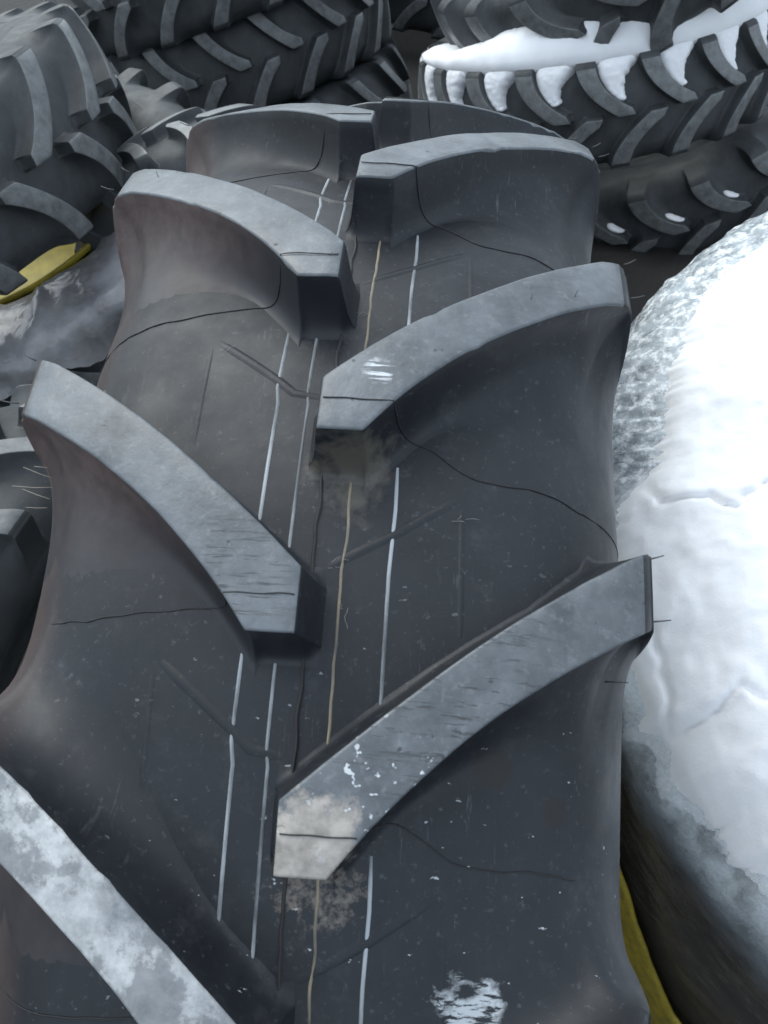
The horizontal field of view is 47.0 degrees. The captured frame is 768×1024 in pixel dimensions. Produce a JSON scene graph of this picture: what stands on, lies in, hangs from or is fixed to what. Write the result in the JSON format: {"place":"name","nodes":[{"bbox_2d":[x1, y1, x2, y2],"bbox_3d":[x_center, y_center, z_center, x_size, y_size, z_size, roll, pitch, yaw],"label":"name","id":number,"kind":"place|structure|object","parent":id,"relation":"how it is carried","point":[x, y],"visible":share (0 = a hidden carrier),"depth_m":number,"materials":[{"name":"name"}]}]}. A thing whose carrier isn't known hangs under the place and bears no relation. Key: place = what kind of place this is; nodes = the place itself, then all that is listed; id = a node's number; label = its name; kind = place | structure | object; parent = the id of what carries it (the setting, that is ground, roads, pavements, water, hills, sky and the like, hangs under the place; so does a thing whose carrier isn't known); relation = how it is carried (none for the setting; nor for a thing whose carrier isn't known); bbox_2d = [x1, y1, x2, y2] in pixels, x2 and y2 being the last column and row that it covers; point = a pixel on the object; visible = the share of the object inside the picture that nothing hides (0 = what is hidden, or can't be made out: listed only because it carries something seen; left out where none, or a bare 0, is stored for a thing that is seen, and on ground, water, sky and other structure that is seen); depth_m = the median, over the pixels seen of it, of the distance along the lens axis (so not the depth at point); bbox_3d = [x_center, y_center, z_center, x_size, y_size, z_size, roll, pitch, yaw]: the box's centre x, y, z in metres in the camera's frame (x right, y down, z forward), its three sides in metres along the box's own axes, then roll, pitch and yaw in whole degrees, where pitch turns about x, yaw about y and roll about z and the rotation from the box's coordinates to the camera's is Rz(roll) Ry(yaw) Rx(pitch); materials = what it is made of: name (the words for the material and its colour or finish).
{"place":"outdoors","nodes":[
{"label":"outdoors","id":0,"kind":"place"},
{"bbox_2d":[0,0,761,675],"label":"ground","id":1,"kind":"structure","parent":0,"point":[650,272],"depth_m":4.36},
{"bbox_2d":[0,384,52,694],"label":"tractor tyre","id":2,"kind":"object","parent":1,"relation":"on","point":[25,535],"visible":0.04,"depth_m":1.43,"materials":[{"name":"rubber"}]},
{"bbox_2d":[0,68,205,407],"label":"tractor tyre","id":3,"kind":"object","parent":1,"relation":"on","point":[63,306],"visible":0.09,"depth_m":2.73,"materials":[{"name":"rubber"}]},
{"bbox_2d":[0,1,136,294],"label":"tractor tyre","id":4,"kind":"object","parent":3,"relation":"on","point":[67,129],"visible":0.95,"depth_m":2.56,"materials":[{"name":"rubber"}]},
{"bbox_2d":[74,103,255,253],"bbox_3d":[-0.482,-0.788,3.158,1.239,1.239,0.327,3,47,3],"label":"tractor tyre","id":5,"kind":"object","parent":1,"relation":"on","point":[161,144],"visible":0.16,"depth_m":2.77,"materials":[{"name":"rubber"}]},
{"bbox_2d":[0,97,670,1023],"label":"tractor tyre","id":6,"kind":"object","parent":1,"relation":"on","point":[312,695],"visible":1,"depth_m":0.63,"materials":[{"name":"black rubber"}]},
{"bbox_2d":[279,37,412,105],"bbox_3d":[-0.741,-2.380,5.483,1.878,0.496,1.878,17,51,39],"label":"tractor tyre","id":7,"kind":"object","parent":1,"relation":"on","point":[381,75],"visible":0.19,"depth_m":4.91,"materials":[{"name":"rubber"}]},
{"bbox_2d":[106,0,390,111],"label":"tractor tyre","id":8,"kind":"object","parent":7,"relation":"on","point":[287,50],"visible":0.43,"depth_m":4.51,"materials":[{"name":"rubber"}]},
{"bbox_2d":[44,0,285,60],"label":"tractor tyre","id":9,"kind":"object","parent":8,"relation":"on","point":[123,30],"visible":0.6,"depth_m":4.25,"materials":[{"name":"rubber"}]},
{"bbox_2d":[388,0,444,39],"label":"tractor tyre","id":10,"kind":"object","parent":1,"relation":"on","point":[417,15],"visible":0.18,"depth_m":5.94,"materials":[{"name":"rubber"}]},
{"bbox_2d":[619,867,681,1023],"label":"yellow panel","id":11,"kind":"object","parent":1,"relation":"on","point":[659,1005],"visible":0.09,"depth_m":1.33,"materials":[{"name":"yellow metal"}]},
{"bbox_2d":[673,1010,686,1023],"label":"wheel","id":12,"kind":"object","parent":1,"relation":"on","point":[680,1019],"depth_m":1.65,"materials":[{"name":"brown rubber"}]},
{"bbox_2d":[612,211,767,1023],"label":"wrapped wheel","id":13,"kind":"object","parent":12,"relation":"on","point":[700,904],"visible":0.42,"depth_m":1.18,"materials":[{"name":"rubber"}]},
{"bbox_2d":[616,241,767,893],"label":"snow drift","id":14,"kind":"object","parent":13,"relation":"on","point":[693,508],"visible":0.94,"depth_m":1.07,"materials":[{"name":"white snow"}]},
{"bbox_2d":[594,106,767,254],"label":"tractor tyre","id":15,"kind":"object","parent":1,"relation":"on","point":[639,199],"visible":0.24,"depth_m":4.20,"materials":[{"name":"rubber"}]},
{"bbox_2d":[418,10,767,168],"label":"tractor tyre","id":16,"kind":"object","parent":15,"relation":"on","point":[717,96],"visible":0.43,"depth_m":3.46,"materials":[{"name":"rubber"}]},
{"bbox_2d":[430,0,738,52],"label":"tractor tyre","id":17,"kind":"object","parent":16,"relation":"on","point":[464,23],"visible":0.5,"depth_m":3.30,"materials":[{"name":"rubber"}]},
{"bbox_2d":[420,0,767,111],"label":"snow cover","id":18,"kind":"object","parent":16,"relation":"on","point":[499,60],"visible":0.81,"depth_m":3.38,"materials":[{"name":"white snow"}]},
{"bbox_2d":[607,223,624,232],"bbox_3d":[1.140,-1.395,4.347,0.093,0.035,0.031,16,49,15],"label":"snow scrap","id":19,"kind":"object","parent":15,"relation":"on","point":[612,227],"visible":1,"depth_m":4.34,"materials":[{"name":"white snow"}]},
{"bbox_2d":[665,213,684,221],"bbox_3d":[1.392,-1.405,4.220,0.099,0.032,0.031,4,47,4],"label":"snow scrap","id":20,"kind":"object","parent":15,"relation":"on","point":[672,217],"visible":1,"depth_m":4.22,"materials":[{"name":"white snow"}]},
{"bbox_2d":[723,190,738,197],"bbox_3d":[1.631,-1.487,4.138,0.084,0.030,0.031,-6,47,-5],"label":"snow scrap","id":21,"kind":"object","parent":15,"relation":"on","point":[727,193],"visible":1,"depth_m":4.13,"materials":[{"name":"white snow"}]}
]}

